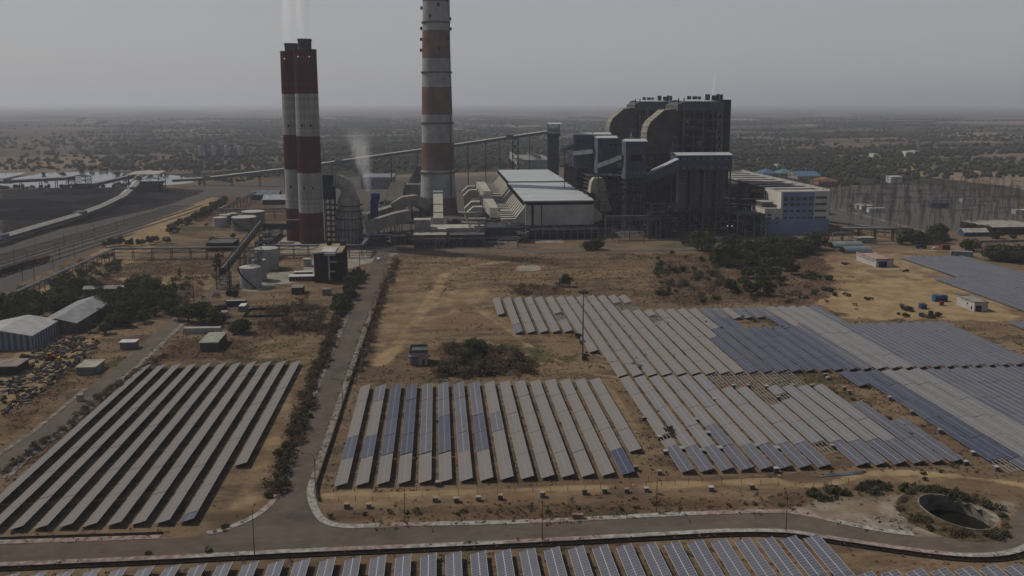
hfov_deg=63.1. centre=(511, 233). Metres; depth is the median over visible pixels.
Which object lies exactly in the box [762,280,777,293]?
tree
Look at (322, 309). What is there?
dry bush
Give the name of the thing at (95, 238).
rail track
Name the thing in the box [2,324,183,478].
pavement
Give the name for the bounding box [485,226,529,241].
side gallery
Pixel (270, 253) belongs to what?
tank
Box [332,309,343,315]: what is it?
bush
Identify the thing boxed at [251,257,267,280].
tank
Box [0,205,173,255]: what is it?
rail track
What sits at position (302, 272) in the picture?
building
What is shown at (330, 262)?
brown building
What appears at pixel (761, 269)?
tree
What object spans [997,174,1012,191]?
switchyard gantry
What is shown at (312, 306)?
bare tree
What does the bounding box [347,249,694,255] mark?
kerb
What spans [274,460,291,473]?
bush
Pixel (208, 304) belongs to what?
tree
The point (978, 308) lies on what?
door
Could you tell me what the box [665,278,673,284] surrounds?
bush
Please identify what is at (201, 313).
tree
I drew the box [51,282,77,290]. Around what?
tree
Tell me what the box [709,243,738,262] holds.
tree
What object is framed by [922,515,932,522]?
bush
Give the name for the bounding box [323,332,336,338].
dry bush
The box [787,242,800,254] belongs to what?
tree
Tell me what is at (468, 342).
tree
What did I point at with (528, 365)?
bush
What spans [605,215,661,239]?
steel portal
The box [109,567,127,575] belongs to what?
solar row
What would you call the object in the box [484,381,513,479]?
solar row
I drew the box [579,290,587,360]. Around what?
floodlight mast
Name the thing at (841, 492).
bush
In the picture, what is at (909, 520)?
dry bush
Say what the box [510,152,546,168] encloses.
low industrial building
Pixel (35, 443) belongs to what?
bush
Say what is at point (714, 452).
solar row
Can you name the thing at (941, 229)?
tree
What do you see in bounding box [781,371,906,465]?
solar row
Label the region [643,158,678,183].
coal gallery
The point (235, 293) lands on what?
cable drum
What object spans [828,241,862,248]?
arched shed
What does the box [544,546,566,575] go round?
solar row
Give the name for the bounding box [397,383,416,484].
solar row
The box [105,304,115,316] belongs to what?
tree
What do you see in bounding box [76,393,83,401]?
block pillar
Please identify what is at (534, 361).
dry bush
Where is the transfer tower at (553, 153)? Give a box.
[547,123,560,175]
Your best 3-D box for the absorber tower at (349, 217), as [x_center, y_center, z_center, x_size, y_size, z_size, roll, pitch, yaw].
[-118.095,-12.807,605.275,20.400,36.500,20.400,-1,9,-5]
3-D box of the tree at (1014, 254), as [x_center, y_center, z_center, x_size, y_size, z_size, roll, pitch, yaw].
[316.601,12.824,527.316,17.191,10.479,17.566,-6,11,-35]
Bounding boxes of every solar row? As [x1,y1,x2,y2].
[0,364,150,503]
[0,364,165,526]
[9,364,180,531]
[31,570,47,575]
[33,363,195,530]
[57,569,74,575]
[58,362,211,529]
[82,362,225,528]
[83,567,101,575]
[107,362,240,527]
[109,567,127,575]
[131,361,255,526]
[135,565,154,575]
[155,361,270,525]
[160,564,180,575]
[179,361,284,524]
[187,563,206,575]
[212,561,232,575]
[234,360,300,467]
[239,561,258,575]
[264,559,284,575]
[290,558,309,575]
[316,557,335,575]
[334,384,369,488]
[342,556,360,575]
[355,384,385,485]
[368,554,385,575]
[376,383,401,484]
[394,554,410,575]
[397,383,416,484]
[418,382,432,484]
[420,552,435,575]
[438,382,451,483]
[445,551,462,575]
[454,381,472,481]
[469,381,492,482]
[470,550,488,575]
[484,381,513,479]
[493,297,503,315]
[495,549,514,575]
[500,380,533,480]
[503,297,522,334]
[514,296,534,332]
[515,380,553,479]
[519,547,540,575]
[524,296,547,332]
[530,379,574,476]
[535,296,559,333]
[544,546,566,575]
[545,379,594,476]
[546,296,571,331]
[556,295,597,351]
[560,378,614,475]
[566,295,626,376]
[568,545,592,575]
[575,378,633,474]
[576,295,641,377]
[587,295,656,375]
[590,378,640,453]
[592,544,619,575]
[597,295,671,375]
[608,295,685,376]
[616,543,645,575]
[618,294,700,374]
[619,376,693,473]
[634,375,713,473]
[640,542,671,575]
[644,309,714,375]
[649,375,732,470]
[654,308,728,373]
[664,375,752,471]
[664,540,697,575]
[666,308,743,374]
[677,308,757,373]
[679,374,772,469]
[687,539,723,575]
[688,308,772,371]
[693,373,791,470]
[699,307,786,372]
[709,373,810,469]
[710,307,800,372]
[711,538,750,575]
[721,307,815,372]
[723,373,830,468]
[733,307,829,370]
[734,537,776,575]
[738,372,835,455]
[743,306,843,370]
[752,372,868,467]
[754,306,857,371]
[758,536,802,575]
[765,306,871,370]
[767,372,887,466]
[776,306,885,370]
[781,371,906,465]
[781,535,828,575]
[786,305,899,369]
[797,305,913,369]
[804,534,854,575]
[809,305,927,368]
[813,384,925,464]
[839,370,867,385]
[851,400,943,463]
[853,323,940,367]
[853,370,1017,474]
[857,571,875,575]
[864,322,955,366]
[868,369,1023,469]
[877,322,968,366]
[881,369,1023,457]
[881,569,902,575]
[889,322,982,367]
[892,417,962,461]
[896,368,1023,446]
[899,321,995,365]
[900,256,1023,297]
[906,568,928,575]
[909,256,1023,294]
[909,368,1023,435]
[911,321,1009,365]
[918,256,1023,291]
[923,321,1023,365]
[923,368,1023,425]
[926,256,1023,287]
[930,567,954,575]
[934,256,1023,284]
[934,277,1023,310]
[934,321,1023,361]
[938,367,1023,415]
[942,255,1023,281]
[945,277,1023,305]
[949,255,1023,278]
[951,367,1023,406]
[954,277,1023,301]
[955,566,980,575]
[957,255,1023,275]
[966,366,1023,398]
[979,366,1023,390]
[979,564,1007,575]
[993,365,1023,382]
[1003,563,1023,575]
[1007,365,1023,375]
[1008,320,1023,328]
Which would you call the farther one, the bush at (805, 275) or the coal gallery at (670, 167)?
the coal gallery at (670, 167)
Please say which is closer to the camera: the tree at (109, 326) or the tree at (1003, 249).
the tree at (109, 326)
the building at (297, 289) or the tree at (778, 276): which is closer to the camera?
the building at (297, 289)
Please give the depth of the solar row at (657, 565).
182.21 m
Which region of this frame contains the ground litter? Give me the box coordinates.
[356,321,936,486]
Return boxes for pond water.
[0,172,23,178]
[0,172,192,187]
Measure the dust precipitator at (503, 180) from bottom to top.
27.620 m
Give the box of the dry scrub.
[0,249,1023,575]
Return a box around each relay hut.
[859,205,873,209]
[866,207,884,211]
[960,198,973,201]
[1011,209,1023,213]
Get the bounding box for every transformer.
[918,303,926,308]
[928,201,949,207]
[931,294,939,300]
[940,295,947,300]
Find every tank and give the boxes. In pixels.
[212,216,227,226]
[218,213,231,223]
[230,214,256,231]
[237,265,261,288]
[241,209,265,224]
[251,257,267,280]
[254,246,279,270]
[302,256,311,266]
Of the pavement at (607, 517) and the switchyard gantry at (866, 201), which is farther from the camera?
the switchyard gantry at (866, 201)
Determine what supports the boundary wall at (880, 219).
on the ground
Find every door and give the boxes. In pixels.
[411,357,418,364]
[879,262,886,266]
[975,305,981,311]
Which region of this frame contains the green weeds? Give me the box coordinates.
[1,251,1023,575]
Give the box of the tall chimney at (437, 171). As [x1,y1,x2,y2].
[419,0,457,214]
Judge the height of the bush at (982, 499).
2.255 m
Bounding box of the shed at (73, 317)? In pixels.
[47,295,107,333]
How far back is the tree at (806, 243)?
554.05 m
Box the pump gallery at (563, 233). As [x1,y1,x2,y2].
[530,226,599,239]
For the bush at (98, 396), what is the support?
on the ground
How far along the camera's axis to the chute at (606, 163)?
637.45 m
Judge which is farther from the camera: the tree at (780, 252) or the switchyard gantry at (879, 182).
the switchyard gantry at (879, 182)
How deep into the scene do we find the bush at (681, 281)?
458.87 m
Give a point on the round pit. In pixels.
(958, 513)
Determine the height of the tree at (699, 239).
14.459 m
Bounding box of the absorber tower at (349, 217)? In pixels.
[335,191,363,242]
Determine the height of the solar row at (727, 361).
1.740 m
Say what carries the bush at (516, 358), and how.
on the ground
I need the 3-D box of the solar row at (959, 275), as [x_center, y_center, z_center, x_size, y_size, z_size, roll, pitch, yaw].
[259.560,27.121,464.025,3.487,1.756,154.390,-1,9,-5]
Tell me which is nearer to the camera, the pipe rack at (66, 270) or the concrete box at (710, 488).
the concrete box at (710, 488)
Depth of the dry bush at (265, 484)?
217.72 m
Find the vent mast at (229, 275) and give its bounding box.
[228,260,230,289]
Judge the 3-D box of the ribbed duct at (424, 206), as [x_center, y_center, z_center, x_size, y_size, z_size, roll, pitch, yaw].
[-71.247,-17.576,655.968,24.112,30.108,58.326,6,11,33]
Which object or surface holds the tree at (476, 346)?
on the ground
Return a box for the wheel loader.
[45,352,59,360]
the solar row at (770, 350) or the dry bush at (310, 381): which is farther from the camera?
the solar row at (770, 350)
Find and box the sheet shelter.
[408,165,420,182]
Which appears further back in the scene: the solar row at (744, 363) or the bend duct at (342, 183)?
the bend duct at (342, 183)
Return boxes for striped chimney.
[280,43,299,242]
[293,38,327,243]
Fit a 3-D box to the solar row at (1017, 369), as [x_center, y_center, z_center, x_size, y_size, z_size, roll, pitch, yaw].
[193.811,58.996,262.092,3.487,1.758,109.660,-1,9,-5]
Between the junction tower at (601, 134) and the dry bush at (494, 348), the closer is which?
the dry bush at (494, 348)
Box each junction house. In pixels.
[68,174,91,188]
[127,171,165,191]
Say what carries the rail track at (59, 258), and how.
on the ground
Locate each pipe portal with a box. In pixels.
[619,231,644,243]
[832,232,852,240]
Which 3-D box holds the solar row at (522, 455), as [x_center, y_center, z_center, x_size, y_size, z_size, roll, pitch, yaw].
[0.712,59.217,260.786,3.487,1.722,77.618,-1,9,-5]
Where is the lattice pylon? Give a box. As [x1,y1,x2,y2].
[846,205,856,240]
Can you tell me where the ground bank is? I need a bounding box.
[896,491,1009,541]
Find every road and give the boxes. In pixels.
[0,278,233,478]
[0,479,1023,561]
[69,237,1003,257]
[289,252,389,479]
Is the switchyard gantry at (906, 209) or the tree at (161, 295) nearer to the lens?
the tree at (161, 295)
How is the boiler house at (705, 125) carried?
on the ground
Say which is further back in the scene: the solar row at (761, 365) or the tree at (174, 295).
the tree at (174, 295)
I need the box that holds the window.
[816,196,826,198]
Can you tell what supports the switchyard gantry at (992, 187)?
on the ground
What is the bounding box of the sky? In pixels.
[0,0,1023,103]
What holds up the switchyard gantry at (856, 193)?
on the ground
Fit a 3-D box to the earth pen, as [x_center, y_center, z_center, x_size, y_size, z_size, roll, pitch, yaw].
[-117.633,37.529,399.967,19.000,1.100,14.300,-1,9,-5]
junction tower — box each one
[572,133,592,188]
[592,132,611,176]
[594,136,617,229]
[621,139,647,236]
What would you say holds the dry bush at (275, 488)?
on the ground
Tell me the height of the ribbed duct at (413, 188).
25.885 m
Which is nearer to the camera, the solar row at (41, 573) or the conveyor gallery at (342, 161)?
the solar row at (41, 573)
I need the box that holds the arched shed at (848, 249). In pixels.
[839,246,871,253]
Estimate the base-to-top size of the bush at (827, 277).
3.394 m
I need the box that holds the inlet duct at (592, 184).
[588,177,611,227]
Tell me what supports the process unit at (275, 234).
on the ground
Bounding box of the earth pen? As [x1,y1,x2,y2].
[243,307,286,317]
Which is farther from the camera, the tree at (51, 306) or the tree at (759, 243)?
the tree at (759, 243)
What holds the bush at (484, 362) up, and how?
on the ground
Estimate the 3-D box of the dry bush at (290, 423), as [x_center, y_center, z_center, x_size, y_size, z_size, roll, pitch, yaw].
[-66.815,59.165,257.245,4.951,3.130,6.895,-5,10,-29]
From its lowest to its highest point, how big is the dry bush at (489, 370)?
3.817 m
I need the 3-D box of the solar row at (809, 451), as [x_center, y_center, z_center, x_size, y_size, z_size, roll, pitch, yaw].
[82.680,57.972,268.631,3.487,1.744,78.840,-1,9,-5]
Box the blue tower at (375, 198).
[370,193,379,233]
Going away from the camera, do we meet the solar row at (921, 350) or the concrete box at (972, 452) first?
the concrete box at (972, 452)
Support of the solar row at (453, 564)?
on the ground
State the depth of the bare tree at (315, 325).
365.34 m
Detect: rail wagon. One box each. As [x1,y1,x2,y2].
[2,264,19,273]
[18,260,35,268]
[33,255,49,263]
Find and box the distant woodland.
[0,115,1023,188]
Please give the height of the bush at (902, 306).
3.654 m
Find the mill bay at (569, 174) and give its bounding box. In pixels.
[563,163,635,214]
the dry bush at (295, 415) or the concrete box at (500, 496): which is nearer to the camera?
the concrete box at (500, 496)
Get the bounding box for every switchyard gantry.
[846,193,866,214]
[851,173,866,189]
[861,196,881,217]
[867,183,884,201]
[870,181,886,195]
[871,200,892,223]
[876,192,896,212]
[888,209,910,226]
[890,196,911,218]
[903,200,925,223]
[919,192,937,209]
[919,204,942,228]
[929,178,944,191]
[932,196,952,213]
[934,199,956,222]
[946,192,965,208]
[949,195,970,217]
[952,180,967,191]
[958,189,975,204]
[962,196,981,212]
[963,176,979,193]
[971,188,990,207]
[977,199,998,217]
[979,183,995,195]
[982,184,1000,204]
[986,211,1007,220]
[994,206,1014,217]
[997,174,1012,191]
[1007,195,1023,216]
[1011,180,1023,193]
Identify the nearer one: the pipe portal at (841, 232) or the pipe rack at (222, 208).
the pipe portal at (841, 232)
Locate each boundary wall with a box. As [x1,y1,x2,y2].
[316,277,385,501]
[837,208,924,232]
[981,240,1023,242]
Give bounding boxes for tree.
[0,291,25,311]
[0,304,7,311]
[0,311,10,319]
[5,304,25,312]
[9,307,22,317]
[19,302,47,315]
[19,353,28,357]
[21,288,44,302]
[22,295,45,303]
[40,286,74,301]
[46,290,79,309]
[47,301,62,311]
[50,278,65,285]
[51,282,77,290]
[57,273,68,279]
[58,278,78,288]
[72,278,86,288]
[75,287,82,295]
[82,288,110,298]
[82,320,96,331]
[91,281,104,286]
[93,287,108,294]
[94,291,111,301]
[96,306,106,317]
[97,323,108,333]
[99,323,112,333]
[101,240,111,246]
[103,311,124,326]
[104,291,131,305]
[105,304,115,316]
[106,237,119,245]
[110,298,146,315]
[116,236,125,245]
[116,285,127,292]
[120,313,134,326]
[122,282,136,292]
[124,238,133,245]
[124,279,139,284]
[130,288,153,298]
[131,274,154,281]
[131,285,153,292]
[133,277,161,290]
[134,309,149,322]
[135,239,145,244]
[138,281,155,289]
[138,291,155,309]
[145,236,153,243]
[148,307,161,315]
[151,235,158,240]
[151,289,170,302]
[156,297,181,310]
[160,281,178,292]
[161,236,170,241]
[164,289,178,298]
[165,226,173,233]
[168,223,176,231]
[168,305,183,319]
[176,218,185,225]
[176,302,197,322]
[188,302,208,322]
[191,211,200,220]
[200,301,212,310]
[205,305,220,317]
[206,311,222,325]
[211,257,221,273]
[214,250,221,260]
[216,310,226,322]
[227,318,251,332]
[282,310,295,326]
[287,317,299,329]
[294,293,309,306]
[298,302,309,312]
[304,303,314,314]
[308,318,323,332]
[329,299,345,310]
[332,292,347,302]
[338,297,348,305]
[341,287,357,297]
[342,282,355,290]
[343,274,350,282]
[349,276,361,286]
[349,366,360,377]
[353,270,363,279]
[355,347,368,357]
[365,334,373,345]
[373,303,383,314]
[455,343,467,354]
[460,351,472,362]
[461,337,481,348]
[468,340,488,354]
[559,273,573,286]
[580,240,594,249]
[590,238,604,249]
[681,237,687,245]
[686,230,716,250]
[702,243,712,251]
[708,253,721,263]
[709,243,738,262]
[721,233,743,245]
[724,278,737,291]
[732,237,755,250]
[732,248,759,264]
[737,275,749,284]
[741,265,754,276]
[743,280,761,294]
[746,239,767,251]
[753,266,766,274]
[754,271,770,284]
[755,244,776,258]
[759,256,775,266]
[762,235,786,247]
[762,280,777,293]
[766,265,781,277]
[770,255,786,268]
[771,247,791,257]
[775,272,785,282]
[779,237,804,251]
[782,254,795,263]
[785,258,800,273]
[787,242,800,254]
[796,238,816,253]
[802,230,829,249]
[807,248,817,254]
[896,233,910,244]
[904,228,924,242]
[920,232,937,242]
[925,223,949,234]
[935,233,951,242]
[959,238,982,250]
[963,222,977,227]
[977,224,992,231]
[980,244,1004,259]
[988,229,1004,237]
[988,243,1020,260]
[1001,246,1023,262]
[1013,243,1023,250]
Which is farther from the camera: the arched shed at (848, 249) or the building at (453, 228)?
the building at (453, 228)
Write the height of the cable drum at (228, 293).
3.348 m
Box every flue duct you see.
[605,107,637,162]
[641,108,680,167]
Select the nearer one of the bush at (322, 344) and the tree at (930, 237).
the bush at (322, 344)
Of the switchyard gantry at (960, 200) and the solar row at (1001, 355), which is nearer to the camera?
the solar row at (1001, 355)
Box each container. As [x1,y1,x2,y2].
[183,326,221,333]
[217,304,226,309]
[218,310,228,317]
[225,299,246,306]
[238,303,247,311]
[939,244,949,249]
[950,250,972,256]
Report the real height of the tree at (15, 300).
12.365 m
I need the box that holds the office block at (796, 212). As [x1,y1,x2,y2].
[751,188,829,233]
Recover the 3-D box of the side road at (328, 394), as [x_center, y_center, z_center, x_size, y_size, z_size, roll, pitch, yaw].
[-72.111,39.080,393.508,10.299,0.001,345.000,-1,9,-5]
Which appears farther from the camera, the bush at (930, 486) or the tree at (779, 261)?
the tree at (779, 261)
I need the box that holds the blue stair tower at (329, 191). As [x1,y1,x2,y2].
[322,175,336,241]
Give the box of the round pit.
[917,494,996,530]
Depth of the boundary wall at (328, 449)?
261.19 m
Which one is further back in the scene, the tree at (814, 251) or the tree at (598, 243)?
the tree at (598, 243)
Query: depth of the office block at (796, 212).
639.71 m
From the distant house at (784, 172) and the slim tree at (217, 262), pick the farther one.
the distant house at (784, 172)
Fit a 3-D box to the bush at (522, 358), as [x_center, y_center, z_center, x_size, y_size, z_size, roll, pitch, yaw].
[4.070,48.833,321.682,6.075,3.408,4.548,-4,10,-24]
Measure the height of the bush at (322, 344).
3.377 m
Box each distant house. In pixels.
[755,169,777,176]
[774,169,790,176]
[788,171,821,178]
[810,177,837,186]
[886,176,902,182]
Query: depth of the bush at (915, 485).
217.37 m
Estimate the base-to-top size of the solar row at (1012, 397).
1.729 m
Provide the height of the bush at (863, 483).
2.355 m
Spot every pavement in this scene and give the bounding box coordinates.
[0,389,86,455]
[0,528,1023,565]
[0,534,161,543]
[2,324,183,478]
[207,483,284,534]
[284,310,350,477]
[307,479,378,527]
[310,311,372,478]
[391,509,913,535]
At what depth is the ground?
357.49 m
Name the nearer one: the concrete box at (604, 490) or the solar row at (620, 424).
the concrete box at (604, 490)
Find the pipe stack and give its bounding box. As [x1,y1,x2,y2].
[821,471,865,476]
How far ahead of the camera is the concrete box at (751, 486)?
217.83 m
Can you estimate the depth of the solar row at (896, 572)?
176.85 m
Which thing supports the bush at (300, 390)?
on the ground
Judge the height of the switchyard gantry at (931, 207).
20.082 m
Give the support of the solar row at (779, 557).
on the ground
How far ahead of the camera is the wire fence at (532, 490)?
217.50 m
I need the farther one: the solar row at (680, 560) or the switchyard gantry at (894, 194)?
the switchyard gantry at (894, 194)
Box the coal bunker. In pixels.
[637,152,732,234]
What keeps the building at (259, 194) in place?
on the ground
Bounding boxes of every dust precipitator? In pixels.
[487,170,563,198]
[494,182,601,227]
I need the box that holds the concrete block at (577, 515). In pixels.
[572,513,583,518]
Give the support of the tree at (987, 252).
on the ground
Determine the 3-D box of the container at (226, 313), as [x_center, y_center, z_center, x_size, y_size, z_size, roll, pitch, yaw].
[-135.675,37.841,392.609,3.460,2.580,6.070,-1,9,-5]
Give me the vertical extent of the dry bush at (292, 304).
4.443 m
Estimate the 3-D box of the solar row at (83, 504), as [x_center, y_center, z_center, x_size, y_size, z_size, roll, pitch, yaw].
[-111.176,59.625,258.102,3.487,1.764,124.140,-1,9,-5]
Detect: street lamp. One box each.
[252,504,254,553]
[301,453,315,485]
[404,487,404,520]
[541,493,542,540]
[784,488,787,530]
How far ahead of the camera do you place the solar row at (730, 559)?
182.78 m
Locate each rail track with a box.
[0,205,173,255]
[0,205,178,256]
[0,205,183,259]
[0,205,188,261]
[0,205,194,264]
[0,205,202,267]
[0,233,135,277]
[50,209,199,257]
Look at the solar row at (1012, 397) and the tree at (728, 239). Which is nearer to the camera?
the solar row at (1012, 397)
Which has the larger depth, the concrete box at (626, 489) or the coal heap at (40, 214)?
the coal heap at (40, 214)
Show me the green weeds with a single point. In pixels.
(495, 377)
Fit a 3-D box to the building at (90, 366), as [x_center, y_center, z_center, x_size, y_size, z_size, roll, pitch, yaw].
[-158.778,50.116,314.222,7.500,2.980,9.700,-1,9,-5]
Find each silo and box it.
[197,145,209,159]
[210,145,222,158]
[223,145,234,159]
[237,145,247,158]
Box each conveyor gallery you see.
[0,169,152,241]
[0,176,75,190]
[90,175,135,189]
[172,130,547,187]
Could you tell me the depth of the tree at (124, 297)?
401.92 m
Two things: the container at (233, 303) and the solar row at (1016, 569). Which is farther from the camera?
the container at (233, 303)
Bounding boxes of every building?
[0,358,29,375]
[74,359,105,374]
[82,284,162,293]
[118,339,138,348]
[199,332,226,351]
[205,238,238,250]
[251,190,281,199]
[262,195,285,204]
[288,274,314,280]
[291,284,304,294]
[293,271,312,273]
[313,239,347,282]
[321,287,331,294]
[362,173,395,188]
[408,344,428,365]
[413,232,445,247]
[414,218,430,231]
[430,224,446,243]
[446,224,484,243]
[449,232,484,246]
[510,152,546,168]
[853,236,874,242]
[856,251,893,266]
[956,295,988,311]
[958,228,988,236]
[960,220,1023,234]
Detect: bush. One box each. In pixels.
[0,467,9,474]
[8,455,23,463]
[28,439,43,447]
[39,434,53,440]
[77,269,88,276]
[88,265,100,271]
[92,270,101,274]
[93,393,102,399]
[101,271,110,278]
[103,265,117,272]
[112,260,121,264]
[113,380,124,387]
[181,293,192,300]
[183,280,191,285]
[204,546,212,552]
[220,523,229,530]
[257,319,268,327]
[260,473,287,488]
[264,483,283,494]
[264,492,272,497]
[267,310,280,315]
[269,477,288,488]
[270,321,280,326]
[270,467,283,475]
[272,441,290,457]
[273,471,284,479]
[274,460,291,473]
[280,439,295,450]
[280,454,296,464]
[283,426,299,436]
[284,301,299,309]
[286,448,296,455]
[287,412,303,421]
[287,419,302,427]
[288,426,302,435]
[290,405,308,415]
[290,432,307,441]
[292,416,308,427]
[292,421,311,429]
[293,319,308,325]
[296,389,312,397]
[297,324,312,329]
[299,391,312,398]
[299,396,316,408]
[300,409,312,417]
[304,378,317,384]
[306,383,318,389]
[307,368,320,375]
[311,358,329,366]
[312,357,325,365]
[313,307,326,311]
[319,326,333,332]
[319,340,329,347]
[319,352,331,358]
[320,347,331,352]
[322,338,336,345]
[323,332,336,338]
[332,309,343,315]
[346,375,357,380]
[360,359,369,365]
[412,506,420,512]
[430,366,443,374]
[435,364,450,373]
[437,359,449,367]
[438,358,454,364]
[441,341,458,353]
[447,363,465,374]
[449,347,465,357]
[450,357,463,365]
[459,368,469,377]
[471,368,483,374]
[473,364,490,373]
[476,358,495,372]
[483,343,501,352]
[483,364,499,373]
[486,352,502,359]
[488,357,503,363]
[490,363,506,372]
[498,343,508,350]
[506,356,519,366]
[510,348,525,357]
[510,361,527,370]
[518,356,527,362]
[522,366,535,373]
[523,362,532,372]
[525,357,536,364]
[652,269,663,276]
[663,266,674,272]
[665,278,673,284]
[672,266,680,272]
[678,278,690,285]
[679,266,688,271]
[689,284,697,289]
[692,269,703,276]
[712,294,720,299]
[775,279,782,285]
[800,273,811,278]
[805,269,816,275]
[809,273,821,279]
[809,490,820,497]
[810,289,819,293]
[816,495,825,501]
[821,494,832,500]
[822,482,836,492]
[824,275,833,279]
[838,490,847,495]
[844,488,852,495]
[857,480,869,488]
[867,486,880,494]
[898,483,907,491]
[899,303,911,310]
[904,481,914,491]
[907,517,919,523]
[908,486,915,493]
[912,480,924,488]
[914,513,924,522]
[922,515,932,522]
[924,485,938,492]
[925,524,934,530]
[932,483,945,489]
[942,490,953,499]
[945,486,958,492]
[954,490,971,500]
[960,527,972,535]
[971,494,978,500]
[979,496,992,505]
[981,499,992,507]
[986,529,997,537]
[987,529,1002,538]
[993,502,1007,510]
[995,528,1007,535]
[997,512,1008,516]
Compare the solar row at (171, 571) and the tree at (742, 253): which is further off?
the tree at (742, 253)
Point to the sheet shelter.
(415, 177)
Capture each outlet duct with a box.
[462,182,502,208]
[464,195,511,221]
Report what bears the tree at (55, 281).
on the ground
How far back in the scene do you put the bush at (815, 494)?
212.92 m
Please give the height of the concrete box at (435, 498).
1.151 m
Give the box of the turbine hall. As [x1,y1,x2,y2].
[728,170,830,199]
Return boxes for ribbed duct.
[362,205,405,233]
[364,209,411,238]
[385,182,405,205]
[390,194,432,232]
[406,183,420,195]
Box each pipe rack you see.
[3,246,254,301]
[218,192,285,216]
[262,234,392,257]
[404,237,518,248]
[828,221,906,236]
[841,227,912,240]
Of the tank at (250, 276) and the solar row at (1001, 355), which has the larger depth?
the tank at (250, 276)
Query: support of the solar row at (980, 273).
on the ground
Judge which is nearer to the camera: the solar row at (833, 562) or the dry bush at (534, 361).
the solar row at (833, 562)
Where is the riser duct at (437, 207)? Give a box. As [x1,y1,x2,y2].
[433,190,442,224]
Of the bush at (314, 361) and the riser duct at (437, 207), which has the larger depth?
the riser duct at (437, 207)
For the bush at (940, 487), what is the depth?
216.47 m
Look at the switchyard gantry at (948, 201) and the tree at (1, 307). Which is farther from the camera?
the switchyard gantry at (948, 201)
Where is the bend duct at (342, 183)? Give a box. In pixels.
[333,173,354,191]
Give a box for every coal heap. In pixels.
[0,199,73,208]
[0,208,117,219]
[37,188,113,194]
[71,196,165,204]
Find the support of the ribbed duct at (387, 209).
on the ground
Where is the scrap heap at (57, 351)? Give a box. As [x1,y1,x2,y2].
[0,335,100,414]
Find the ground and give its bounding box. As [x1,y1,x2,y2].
[0,104,1023,575]
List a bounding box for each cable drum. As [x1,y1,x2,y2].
[225,290,232,295]
[232,290,238,296]
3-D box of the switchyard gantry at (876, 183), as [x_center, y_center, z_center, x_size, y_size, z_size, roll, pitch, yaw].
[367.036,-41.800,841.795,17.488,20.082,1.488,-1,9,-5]
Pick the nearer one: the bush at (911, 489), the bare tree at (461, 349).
the bush at (911, 489)
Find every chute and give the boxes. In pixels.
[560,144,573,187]
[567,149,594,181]
[597,155,623,216]
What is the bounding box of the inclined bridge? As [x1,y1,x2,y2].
[216,219,299,288]
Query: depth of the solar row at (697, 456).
257.10 m
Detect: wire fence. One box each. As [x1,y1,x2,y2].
[321,478,848,500]
[333,475,666,492]
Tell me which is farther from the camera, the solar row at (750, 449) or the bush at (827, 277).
the bush at (827, 277)
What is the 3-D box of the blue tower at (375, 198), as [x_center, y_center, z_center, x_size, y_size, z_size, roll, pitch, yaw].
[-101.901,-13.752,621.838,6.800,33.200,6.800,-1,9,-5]
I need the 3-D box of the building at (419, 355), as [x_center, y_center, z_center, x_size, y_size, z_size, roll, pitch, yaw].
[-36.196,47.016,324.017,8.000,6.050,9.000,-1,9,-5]
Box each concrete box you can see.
[344,502,349,508]
[366,502,370,508]
[432,496,437,501]
[435,480,439,486]
[454,496,458,502]
[476,495,480,501]
[498,493,502,500]
[540,490,544,497]
[582,488,586,494]
[602,487,606,493]
[624,487,628,492]
[708,485,713,491]
[749,483,754,489]
[773,466,778,472]
[829,444,834,449]
[936,428,942,433]
[962,460,968,465]
[970,450,975,455]
[992,465,999,471]
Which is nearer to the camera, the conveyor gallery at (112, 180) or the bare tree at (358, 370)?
the bare tree at (358, 370)
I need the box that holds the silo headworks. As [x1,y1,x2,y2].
[244,247,263,264]
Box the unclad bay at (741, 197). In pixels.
[722,183,767,226]
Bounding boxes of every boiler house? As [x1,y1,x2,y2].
[627,95,671,153]
[666,94,730,190]
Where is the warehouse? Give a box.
[0,315,58,349]
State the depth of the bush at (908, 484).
217.01 m
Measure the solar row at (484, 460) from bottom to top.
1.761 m
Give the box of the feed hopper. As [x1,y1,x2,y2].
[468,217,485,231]
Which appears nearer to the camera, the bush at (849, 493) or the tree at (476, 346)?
the bush at (849, 493)
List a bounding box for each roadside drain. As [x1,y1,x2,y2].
[0,532,163,539]
[0,532,1023,571]
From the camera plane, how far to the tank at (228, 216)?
692.09 m
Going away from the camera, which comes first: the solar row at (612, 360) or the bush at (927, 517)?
the bush at (927, 517)
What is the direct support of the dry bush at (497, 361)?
on the ground
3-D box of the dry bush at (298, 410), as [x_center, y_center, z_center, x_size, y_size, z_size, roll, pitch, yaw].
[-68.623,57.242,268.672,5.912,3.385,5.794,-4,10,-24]
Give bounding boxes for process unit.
[255,230,282,246]
[361,232,387,245]
[367,199,384,210]
[391,231,412,244]
[447,219,470,223]
[484,222,519,226]
[516,226,528,242]
[581,170,625,226]
[630,164,651,226]
[645,202,678,238]
[723,206,768,235]
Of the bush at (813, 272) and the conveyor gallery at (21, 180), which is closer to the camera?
the bush at (813, 272)
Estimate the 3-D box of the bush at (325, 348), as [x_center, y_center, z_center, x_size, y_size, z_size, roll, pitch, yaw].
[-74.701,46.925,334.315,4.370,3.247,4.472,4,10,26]
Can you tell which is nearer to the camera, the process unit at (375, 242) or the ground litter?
the ground litter
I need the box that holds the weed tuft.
[663,426,674,434]
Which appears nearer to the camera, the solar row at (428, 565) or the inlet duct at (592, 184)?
the solar row at (428, 565)
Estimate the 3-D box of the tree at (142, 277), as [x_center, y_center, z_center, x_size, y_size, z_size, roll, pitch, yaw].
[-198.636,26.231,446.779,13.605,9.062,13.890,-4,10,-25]
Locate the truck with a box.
[915,245,926,248]
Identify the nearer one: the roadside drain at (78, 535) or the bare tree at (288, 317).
the roadside drain at (78, 535)

